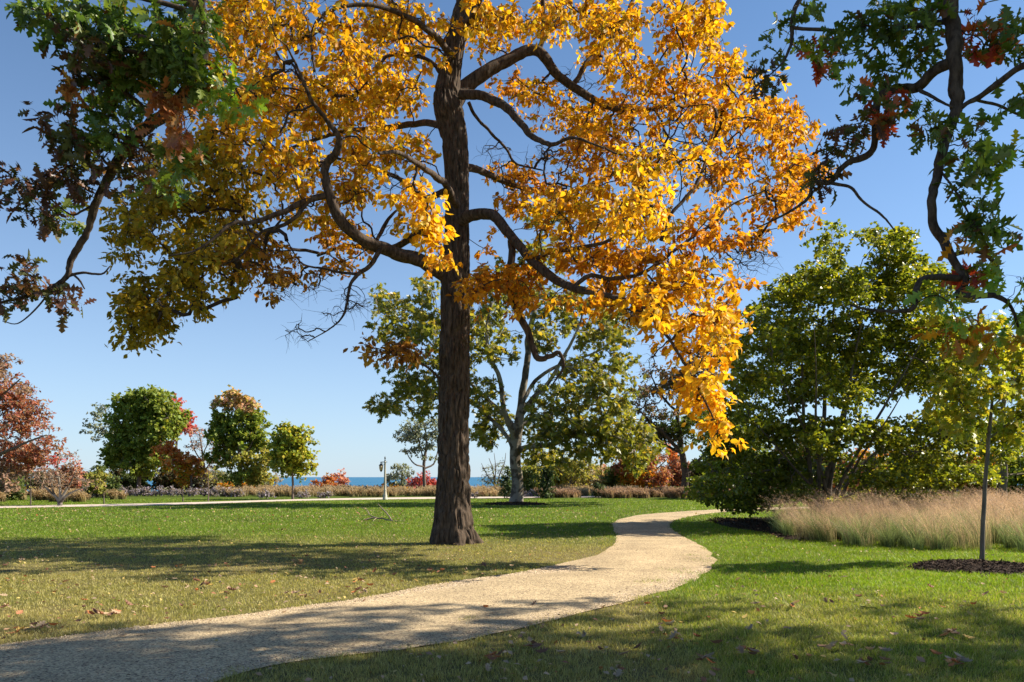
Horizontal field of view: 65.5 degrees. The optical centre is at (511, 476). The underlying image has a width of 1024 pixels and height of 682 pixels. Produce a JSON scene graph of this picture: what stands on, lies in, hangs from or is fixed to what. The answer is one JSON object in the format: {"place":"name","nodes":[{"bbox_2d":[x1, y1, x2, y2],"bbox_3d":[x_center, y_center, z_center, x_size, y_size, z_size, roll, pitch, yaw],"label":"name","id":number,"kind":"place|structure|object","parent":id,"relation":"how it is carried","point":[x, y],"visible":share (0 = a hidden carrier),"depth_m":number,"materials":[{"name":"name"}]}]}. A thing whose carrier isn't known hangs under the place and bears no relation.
{"place":"outdoors","nodes":[
{"label":"outdoors","id":0,"kind":"place"},
{"bbox_2d":[0,487,128,501],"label":"tall grass","id":1,"kind":"structure","parent":0,"point":[80,496],"depth_m":57.35,"materials":[{"name":"beige plant"}]},
{"bbox_2d":[0,496,599,507],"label":"path","id":2,"kind":"structure","parent":0,"point":[141,504],"depth_m":52.36,"materials":[{"name":"beige gravel"}]},
{"bbox_2d":[8,526,709,681],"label":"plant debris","id":3,"kind":"object","parent":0,"point":[346,607],"visible":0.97,"depth_m":8.98,"materials":[{"name":"brown plant"}]},
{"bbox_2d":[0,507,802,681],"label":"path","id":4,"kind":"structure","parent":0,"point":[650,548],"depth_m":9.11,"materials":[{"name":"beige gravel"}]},
{"bbox_2d":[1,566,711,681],"bbox_3d":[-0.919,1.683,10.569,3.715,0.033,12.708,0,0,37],"label":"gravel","id":5,"kind":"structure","parent":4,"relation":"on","point":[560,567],"depth_m":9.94,"materials":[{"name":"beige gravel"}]},
{"bbox_2d":[0,491,1023,681],"bbox_3d":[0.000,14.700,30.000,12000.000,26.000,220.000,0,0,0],"label":"lawn","id":6,"kind":"structure","parent":0,"point":[281,558],"depth_m":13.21,"materials":[{"name":"plant"}]},
{"bbox_2d":[0,479,25,499],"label":"green shrub","id":7,"kind":"object","parent":6,"relation":"on","point":[15,495],"visible":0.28,"depth_m":57.65,"materials":[{"name":"green plant"}]},
{"bbox_2d":[1,472,32,489],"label":"wild shrub","id":8,"kind":"object","parent":6,"relation":"on","point":[22,483],"visible":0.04,"depth_m":71.12,"materials":[{"name":"green plant"}]},
{"bbox_2d":[24,477,35,503],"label":"sapling","id":9,"kind":"object","parent":6,"relation":"on","point":[30,487],"visible":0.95,"depth_m":48.07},
{"bbox_2d":[20,469,48,494],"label":"dark shrub","id":10,"kind":"object","parent":6,"relation":"on","point":[33,485],"visible":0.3,"depth_m":73.85,"materials":[{"name":"green plant"}]},
{"bbox_2d":[0,353,75,493],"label":"hawthorn tree","id":11,"kind":"object","parent":6,"relation":"on","point":[30,455],"visible":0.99,"depth_m":49.33,"materials":[{"name":"red plant"}]},
{"bbox_2d":[28,467,66,490],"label":"wild shrub","id":12,"kind":"object","parent":6,"relation":"on","point":[48,476],"visible":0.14,"depth_m":76.93,"materials":[{"name":"plant"}]},
{"bbox_2d":[23,450,105,504],"bbox_3d":[-26.385,0.066,47.031,4.746,3.569,2.830,0,0,0],"label":"crabapple tree","id":13,"kind":"object","parent":6,"relation":"on","point":[61,498],"visible":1,"depth_m":46.94,"materials":[{"name":"brown plant"}]},
{"bbox_2d":[51,460,77,490],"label":"dark shrub","id":14,"kind":"object","parent":6,"relation":"on","point":[63,468],"visible":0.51,"depth_m":69.83,"materials":[{"name":"red plant"}]},
{"bbox_2d":[64,470,88,491],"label":"wild shrub","id":15,"kind":"object","parent":6,"relation":"on","point":[81,478],"visible":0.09,"depth_m":81.31,"materials":[{"name":"plant"}]},
{"bbox_2d":[69,459,85,489],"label":"pink shrub","id":16,"kind":"object","parent":6,"relation":"on","point":[80,468],"visible":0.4,"depth_m":73.90,"materials":[{"name":"pink plant"}]},
{"bbox_2d":[85,464,107,495],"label":"juniper shrub","id":17,"kind":"object","parent":6,"relation":"on","point":[100,468],"visible":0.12,"depth_m":69.86,"materials":[{"name":"green plant"}]},
{"bbox_2d":[81,467,112,496],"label":"juniper shrub","id":18,"kind":"object","parent":6,"relation":"on","point":[101,476],"visible":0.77,"depth_m":65.41,"materials":[{"name":"yellow plant"}]},
{"bbox_2d":[79,402,116,441],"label":"locust tree","id":19,"kind":"object","parent":6,"relation":"on","point":[96,417],"visible":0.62,"depth_m":91.72,"materials":[{"name":"green plant"}]},
{"bbox_2d":[92,492,107,497],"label":"aster bush","id":20,"kind":"object","parent":6,"relation":"on","point":[98,495],"visible":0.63,"depth_m":65.79,"materials":[{"name":"green plant"}]},
{"bbox_2d":[103,475,122,497],"bbox_3d":[-31.968,0.880,63.892,1.654,2.146,2.202,0,0,-35],"label":"juniper shrub","id":21,"kind":"object","parent":6,"relation":"on","point":[111,485],"visible":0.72,"depth_m":63.88,"materials":[{"name":"green plant"}]},
{"bbox_2d":[108,466,128,490],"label":"dark shrub","id":22,"kind":"object","parent":6,"relation":"on","point":[117,472],"visible":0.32,"depth_m":89.22,"materials":[{"name":"green plant"}]},
{"bbox_2d":[119,485,132,495],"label":"aster bush","id":23,"kind":"object","parent":6,"relation":"on","point":[126,490],"visible":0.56,"depth_m":69.95,"materials":[{"name":"plant"}]},
{"bbox_2d":[0,0,269,332],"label":"oak tree","id":24,"kind":"object","parent":6,"relation":"on","point":[168,61],"visible":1,"depth_m":8.75,"materials":[{"name":"green plant"}]},
{"bbox_2d":[119,468,153,490],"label":"wild shrub","id":25,"kind":"object","parent":6,"relation":"on","point":[132,481],"visible":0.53,"depth_m":88.68,"materials":[{"name":"green plant"}]},
{"bbox_2d":[128,487,145,495],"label":"aster bush","id":26,"kind":"object","parent":6,"relation":"on","point":[136,492],"visible":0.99,"depth_m":69.78,"materials":[{"name":"purple plant"}]},
{"bbox_2d":[96,383,192,489],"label":"maple tree","id":27,"kind":"object","parent":6,"relation":"on","point":[149,417],"visible":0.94,"depth_m":82.51,"materials":[{"name":"green plant"}]},
{"bbox_2d":[141,486,155,495],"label":"aster bush","id":28,"kind":"object","parent":6,"relation":"on","point":[149,492],"visible":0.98,"depth_m":69.88,"materials":[{"name":"purple plant"}]},
{"bbox_2d":[143,468,172,489],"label":"dark shrub","id":29,"kind":"object","parent":6,"relation":"on","point":[155,478],"visible":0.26,"depth_m":89.11,"materials":[{"name":"green plant"}]},
{"bbox_2d":[153,485,167,495],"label":"aster bush","id":30,"kind":"object","parent":6,"relation":"on","point":[159,491],"visible":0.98,"depth_m":69.83,"materials":[{"name":"plant"}]},
{"bbox_2d":[163,485,176,495],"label":"aster bush","id":31,"kind":"object","parent":6,"relation":"on","point":[170,492],"visible":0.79,"depth_m":69.82,"materials":[{"name":"purple plant"}]},
{"bbox_2d":[153,471,197,491],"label":"wild shrub","id":32,"kind":"object","parent":6,"relation":"on","point":[164,481],"visible":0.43,"depth_m":87.39,"materials":[{"name":"green plant"}]},
{"bbox_2d":[149,440,206,490],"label":"maple tree","id":33,"kind":"object","parent":6,"relation":"on","point":[180,462],"visible":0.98,"depth_m":79.54,"materials":[{"name":"brown plant"}]},
{"bbox_2d":[173,488,188,496],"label":"aster bush","id":34,"kind":"object","parent":6,"relation":"on","point":[178,491],"visible":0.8,"depth_m":68.97,"materials":[{"name":"purple plant"}]},
{"bbox_2d":[168,393,198,447],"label":"red maple tree","id":35,"kind":"object","parent":6,"relation":"on","point":[190,421],"visible":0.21,"depth_m":95.92,"materials":[{"name":"plant"}]},
{"bbox_2d":[185,488,199,496],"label":"aster bush","id":36,"kind":"object","parent":6,"relation":"on","point":[189,493],"visible":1,"depth_m":68.79,"materials":[{"name":"plant"}]},
{"bbox_2d":[186,466,212,491],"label":"wild shrub","id":37,"kind":"object","parent":6,"relation":"on","point":[200,480],"visible":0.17,"depth_m":88.87,"materials":[{"name":"green plant"}]},
{"bbox_2d":[198,488,212,495],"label":"aster bush","id":38,"kind":"object","parent":6,"relation":"on","point":[204,492],"visible":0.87,"depth_m":69.87,"materials":[{"name":"purple plant"}]},
{"bbox_2d":[183,427,229,489],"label":"bare tree","id":39,"kind":"object","parent":6,"relation":"on","point":[205,481],"visible":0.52,"depth_m":87.87,"materials":[{"name":"plant"}]},
{"bbox_2d":[200,461,218,501],"bbox_3d":[-20.431,0.370,54.039,1.261,2.979,1.242,0,0,0],"label":"sapling","id":40,"kind":"object","parent":6,"relation":"on","point":[202,464],"visible":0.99,"depth_m":53.96,"materials":[{"name":"green plant"}]},
{"bbox_2d":[209,485,220,495],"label":"aster bush","id":41,"kind":"object","parent":6,"relation":"on","point":[215,491],"visible":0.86,"depth_m":69.86,"materials":[{"name":"purple plant"}]},
{"bbox_2d":[210,470,233,490],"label":"wild shrub","id":42,"kind":"object","parent":6,"relation":"on","point":[212,486],"visible":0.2,"depth_m":90.81,"materials":[{"name":"green plant"}]},
{"bbox_2d":[218,487,230,496],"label":"aster bush","id":43,"kind":"object","parent":6,"relation":"on","point":[223,491],"visible":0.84,"depth_m":68.72,"materials":[{"name":"purple plant"}]},
{"bbox_2d":[217,481,234,488],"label":"wild shrub","id":44,"kind":"object","parent":6,"relation":"on","point":[226,485],"visible":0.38,"depth_m":83.62,"materials":[{"name":"plant"}]},
{"bbox_2d":[222,479,245,486],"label":"wild shrub","id":45,"kind":"object","parent":6,"relation":"on","point":[233,482],"visible":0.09,"depth_m":87.89,"materials":[{"name":"orange plant"}]},
{"bbox_2d":[229,488,244,496],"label":"aster bush","id":46,"kind":"object","parent":6,"relation":"on","point":[233,492],"visible":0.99,"depth_m":67.85,"materials":[{"name":"plant"}]},
{"bbox_2d":[201,384,276,487],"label":"maple tree","id":47,"kind":"object","parent":6,"relation":"on","point":[248,418],"visible":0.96,"depth_m":79.37,"materials":[{"name":"green plant"}]},
{"bbox_2d":[257,488,276,497],"bbox_3d":[-19.386,1.359,63.017,1.596,1.004,1.265,0,0,0],"label":"aster bush","id":48,"kind":"object","parent":6,"relation":"on","point":[267,494],"visible":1,"depth_m":62.88,"materials":[{"name":"grey plant"}]},
{"bbox_2d":[266,471,283,487],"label":"wild shrub","id":49,"kind":"object","parent":6,"relation":"on","point":[275,480],"visible":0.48,"depth_m":83.65,"materials":[{"name":"plant"}]},
{"bbox_2d":[264,421,320,498],"bbox_3d":[-16.550,-1.287,60.202,4.393,6.317,3.828,0,0,35],"label":"maple tree","id":50,"kind":"object","parent":6,"relation":"on","point":[290,453],"visible":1,"depth_m":59.58,"materials":[{"name":"green plant"}]},
{"bbox_2d":[294,489,309,497],"bbox_3d":[-16.555,1.415,62.884,1.345,0.882,1.234,0,0,0],"label":"aster bush","id":51,"kind":"object","parent":6,"relation":"on","point":[302,495],"visible":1,"depth_m":62.71,"materials":[{"name":"plant"}]},
{"bbox_2d":[308,472,338,486],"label":"red shrub","id":52,"kind":"object","parent":6,"relation":"on","point":[329,480],"visible":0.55,"depth_m":83.76,"materials":[{"name":"plant"}]},
{"bbox_2d":[314,489,333,497],"bbox_3d":[-14.754,1.394,62.902,1.563,0.908,1.409,0,0,0],"label":"aster bush","id":53,"kind":"object","parent":6,"relation":"on","point":[325,494],"visible":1,"depth_m":62.73,"materials":[{"name":"plant"}]},
{"bbox_2d":[333,467,350,485],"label":"red shrub","id":54,"kind":"object","parent":6,"relation":"on","point":[342,479],"visible":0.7,"depth_m":85.77,"materials":[{"name":"plant"}]},
{"bbox_2d":[360,504,404,521],"bbox_3d":[-5.259,1.385,30.995,0.928,0.647,3.015,0,0,-34],"label":"fallen branch","id":55,"kind":"object","parent":6,"relation":"on","point":[373,517],"visible":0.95,"depth_m":30.99,"materials":[{"name":"brown wood"}]},
{"bbox_2d":[379,457,387,499],"bbox_3d":[-9.504,0.090,58.782,0.650,3.320,0.380,0,0,0],"label":"street lamp","id":56,"kind":"object","parent":6,"relation":"on","point":[384,490],"visible":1,"depth_m":58.70,"materials":[{"name":"metal"}]},
{"bbox_2d":[386,463,414,487],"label":"scrub tree","id":57,"kind":"object","parent":6,"relation":"on","point":[395,476],"visible":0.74,"depth_m":83.81,"materials":[{"name":"green plant"}]},
{"bbox_2d":[392,416,438,488],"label":"ash tree","id":58,"kind":"object","parent":6,"relation":"on","point":[414,433],"visible":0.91,"depth_m":77.61,"materials":[{"name":"green plant"}]},
{"bbox_2d":[406,470,435,487],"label":"red shrub","id":59,"kind":"object","parent":6,"relation":"on","point":[415,481],"visible":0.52,"depth_m":81.69,"materials":[{"name":"red plant"}]},
{"bbox_2d":[215,483,640,496],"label":"tall grass","id":60,"kind":"structure","parent":6,"relation":"on","point":[365,490],"depth_m":70.11,"materials":[{"name":"plant"}]},
{"bbox_2d":[98,0,836,545],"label":"hickory tree","id":61,"kind":"object","parent":6,"relation":"on","point":[214,244],"visible":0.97,"depth_m":19.33,"materials":[{"name":"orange plant"}]},
{"bbox_2d":[477,454,511,486],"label":"bare tree","id":62,"kind":"object","parent":6,"relation":"on","point":[495,479],"visible":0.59,"depth_m":85.85,"materials":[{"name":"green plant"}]},
{"bbox_2d":[498,466,511,497],"bbox_3d":[-0.396,0.570,62.900,1.558,2.852,1.713,0,0,0],"label":"evergreen","id":63,"kind":"object","parent":6,"relation":"on","point":[506,483],"visible":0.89,"depth_m":62.78,"materials":[{"name":"green plant"}]},
{"bbox_2d":[0,507,1022,681],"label":"leaf litter","id":64,"kind":"object","parent":6,"relation":"on","point":[703,679],"visible":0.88,"depth_m":12.27,"materials":[{"name":"brown plant"}]},
{"bbox_2d":[483,501,549,505],"bbox_3d":[0.274,1.634,49.024,3.948,0.350,3.595,0,0,33],"label":"mulch bed","id":65,"kind":"object","parent":6,"relation":"on","point":[510,503],"visible":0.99,"depth_m":48.15,"materials":[{"name":"brown soil"}]},
{"bbox_2d":[362,206,669,501],"bbox_3d":[0.025,-8.472,49.862,20.159,20.640,12.268,0,0,0],"label":"sycamore tree","id":66,"kind":"object","parent":65,"relation":"on","point":[600,433],"visible":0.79,"depth_m":47.93,"materials":[{"name":"green plant"}]},
{"bbox_2d":[509,462,544,487],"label":"wild shrub","id":67,"kind":"object","parent":6,"relation":"on","point":[525,467],"visible":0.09,"depth_m":77.31,"materials":[{"name":"green plant"}]},
{"bbox_2d":[522,467,539,495],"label":"evergreen","id":68,"kind":"object","parent":6,"relation":"on","point":[530,478],"visible":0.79,"depth_m":71.79,"materials":[{"name":"green plant"}]},
{"bbox_2d":[527,489,538,495],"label":"aster bush","id":69,"kind":"object","parent":6,"relation":"on","point":[530,493],"visible":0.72,"depth_m":68.76,"materials":[{"name":"plant"}]},
{"bbox_2d":[535,647,547,652],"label":"fallen leaf","id":70,"kind":"object","parent":6,"relation":"on","point":[540,650],"visible":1,"depth_m":7.49,"materials":[{"name":"brown plant"}]},
{"bbox_2d":[533,460,559,498],"bbox_3d":[2.688,0.182,62.148,1.995,3.546,1.880,0,0,36],"label":"evergreen","id":71,"kind":"object","parent":6,"relation":"on","point":[547,474],"visible":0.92,"depth_m":61.91,"materials":[{"name":"green plant"}]},
{"bbox_2d":[524,447,606,487],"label":"yellow tree","id":72,"kind":"object","parent":6,"relation":"on","point":[567,476],"visible":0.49,"depth_m":79.44,"materials":[{"name":"plant"}]},
{"bbox_2d":[552,458,582,486],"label":"wild shrub","id":73,"kind":"object","parent":6,"relation":"on","point":[556,482],"visible":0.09,"depth_m":82.38,"materials":[{"name":"green plant"}]},
{"bbox_2d":[579,463,606,487],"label":"wild shrub","id":74,"kind":"object","parent":6,"relation":"on","point":[596,470],"visible":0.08,"depth_m":85.83,"materials":[{"name":"plant"}]},
{"bbox_2d":[591,482,605,496],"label":"evergreen","id":75,"kind":"object","parent":6,"relation":"on","point":[596,486],"visible":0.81,"depth_m":65.89,"materials":[{"name":"green plant"}]},
{"bbox_2d":[594,464,629,487],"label":"wild shrub","id":76,"kind":"object","parent":6,"relation":"on","point":[611,479],"visible":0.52,"depth_m":83.22,"materials":[{"name":"green plant"}]},
{"bbox_2d":[615,669,623,676],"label":"fallen leaf","id":77,"kind":"object","parent":6,"relation":"on","point":[618,672],"visible":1,"depth_m":6.63,"materials":[{"name":"brown plant"}]},
{"bbox_2d":[609,444,674,488],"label":"orange tree","id":78,"kind":"object","parent":6,"relation":"on","point":[646,477],"visible":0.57,"depth_m":81.35,"materials":[{"name":"orange plant"}]},
{"bbox_2d":[632,467,670,487],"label":"wild shrub","id":79,"kind":"object","parent":6,"relation":"on","point":[666,483],"visible":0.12,"depth_m":84.93,"materials":[{"name":"plant"}]},
{"bbox_2d":[533,485,773,497],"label":"tall grass","id":80,"kind":"structure","parent":6,"relation":"on","point":[638,492],"depth_m":64.74,"materials":[{"name":"beige plant"}]},
{"bbox_2d":[658,443,679,469],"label":"red tree","id":81,"kind":"object","parent":6,"relation":"on","point":[672,455],"visible":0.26,"depth_m":89.51,"materials":[{"name":"plant"}]},
{"bbox_2d":[664,455,690,487],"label":"wild shrub","id":82,"kind":"object","parent":6,"relation":"on","point":[677,480],"visible":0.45,"depth_m":86.68,"materials":[{"name":"red plant"}]},
{"bbox_2d":[623,334,732,487],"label":"oak tree","id":83,"kind":"object","parent":6,"relation":"on","point":[676,432],"visible":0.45,"depth_m":71.80,"materials":[{"name":"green plant"}]},
{"bbox_2d":[689,458,712,485],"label":"wild shrub","id":84,"kind":"object","parent":6,"relation":"on","point":[693,473],"visible":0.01,"depth_m":75.47,"materials":[{"name":"green plant"}]},
{"bbox_2d":[685,439,772,494],"bbox_3d":[17.072,-1.072,61.840,7.334,5.865,6.262,0,0,0],"label":"dark tree","id":85,"kind":"object","parent":6,"relation":"on","point":[722,464],"visible":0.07,"depth_m":61.39,"materials":[{"name":"green plant"}]},
{"bbox_2d":[737,646,744,653],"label":"fallen leaf","id":86,"kind":"object","parent":6,"relation":"on","point":[741,649],"visible":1,"depth_m":7.44,"materials":[{"name":"plant"}]},
{"bbox_2d":[707,516,841,540],"bbox_3d":[11.668,1.652,27.637,9.005,0.302,13.074,0,0,0],"label":"mulch bed","id":87,"kind":"object","parent":6,"relation":"on","point":[753,523],"visible":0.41,"depth_m":27.67,"materials":[{"name":"brown soil"}]},
{"bbox_2d":[682,218,1023,517],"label":"beech tree","id":88,"kind":"object","parent":87,"relation":"on","point":[788,344],"visible":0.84,"depth_m":26.48,"materials":[{"name":"green plant"}]},
{"bbox_2d":[768,419,861,492],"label":"dark tree","id":89,"kind":"object","parent":6,"relation":"on","point":[823,458],"visible":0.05,"depth_m":65.66,"materials":[{"name":"green plant"}]},
{"bbox_2d":[813,457,838,489],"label":"wild shrub","id":90,"kind":"object","parent":6,"relation":"on","point":[835,472],"visible":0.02,"depth_m":70.20,"materials":[{"name":"green plant"}]},
{"bbox_2d":[836,448,892,495],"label":"wild shrub","id":91,"kind":"object","parent":6,"relation":"on","point":[843,462],"visible":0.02,"depth_m":69.21,"materials":[{"name":"green plant"}]},
{"bbox_2d":[743,0,1023,366],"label":"oak tree","id":92,"kind":"object","parent":6,"relation":"on","point":[970,226],"visible":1,"depth_m":8.47,"materials":[{"name":"green plant"}]},
{"bbox_2d":[878,646,892,650],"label":"fallen leaf","id":93,"kind":"object","parent":6,"relation":"on","point":[885,649],"visible":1,"depth_m":7.55,"materials":[{"name":"brown plant"}]},
{"bbox_2d":[758,485,1023,550],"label":"tall grass","id":94,"kind":"structure","parent":6,"relation":"on","point":[890,521],"depth_m":20.83,"materials":[{"name":"beige plant"}]},
{"bbox_2d":[858,437,957,497],"bbox_3d":[32.531,-0.585,64.001,9.357,5.265,5.833,0,0,0],"label":"orange tree","id":95,"kind":"object","parent":6,"relation":"on","point":[868,451],"visible":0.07,"depth_m":63.73,"materials":[{"name":"plant"}]},
{"bbox_2d":[917,656,924,661],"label":"fallen leaf","id":96,"kind":"object","parent":6,"relation":"on","point":[921,659],"visible":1,"depth_m":7.13,"materials":[{"name":"brown plant"}]},
{"bbox_2d":[930,649,941,654],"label":"fallen leaf","id":97,"kind":"object","parent":6,"relation":"on","point":[935,652],"visible":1,"depth_m":7.38,"materials":[{"name":"brown plant"}]},
{"bbox_2d":[914,448,966,497],"bbox_3d":[34.349,-0.200,63.882,5.156,4.642,5.453,0,0,0],"label":"wild shrub","id":98,"kind":"object","parent":6,"relation":"on","point":[950,455],"visible":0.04,"depth_m":63.15,"materials":[{"name":"green plant"}]},
{"bbox_2d":[957,657,972,661],"bbox_3d":[4.035,1.627,7.092,0.088,0.038,0.099,0,0,-21],"label":"fallen leaf","id":99,"kind":"object","parent":6,"relation":"on","point":[966,660],"visible":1,"depth_m":7.09,"materials":[{"name":"plant"}]},
{"bbox_2d":[907,310,1023,559],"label":"sapling","id":100,"kind":"object","parent":6,"relation":"on","point":[969,400],"visible":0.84,"depth_m":15.70,"materials":[{"name":"green plant"}]},
{"bbox_2d":[908,558,1023,575],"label":"mulch bed","id":101,"kind":"object","parent":6,"relation":"on","point":[971,566],"visible":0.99,"depth_m":14.41,"materials":[{"name":"brown soil"}]},
{"bbox_2d":[953,450,998,497],"bbox_3d":[36.728,-0.108,61.934,7.074,4.237,4.780,0,0,-42],"label":"wild shrub","id":102,"kind":"object","parent":6,"relation":"on","point":[970,486],"visible":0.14,"depth_m":60.95,"materials":[{"name":"green plant"}]},
{"bbox_2d":[961,346,1023,498],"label":"leafy tree","id":103,"kind":"object","parent":6,"relation":"on","point":[1004,477],"visible":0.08,"depth_m":45.86,"materials":[{"name":"green plant"}]},
{"bbox_2d":[989,446,1023,497],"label":"wild shrub","id":104,"kind":"object","parent":6,"relation":"on","point":[1013,482],"visible":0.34,"depth_m":58.62,"materials":[{"name":"green plant"}]},
{"bbox_2d":[0,0,1023,476],"label":"sky","id":105,"kind":"structure","parent":0,"point":[321,386],"materials":[{"name":"blue"}]},
{"bbox_2d":[27,477,1021,490],"bbox_3d":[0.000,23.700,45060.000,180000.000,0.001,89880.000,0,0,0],"label":"lake","id":106,"kind":"structure","parent":0,"point":[373,481],"depth_m":4137.45,"materials":[{"name":"liquid"}]}
]}

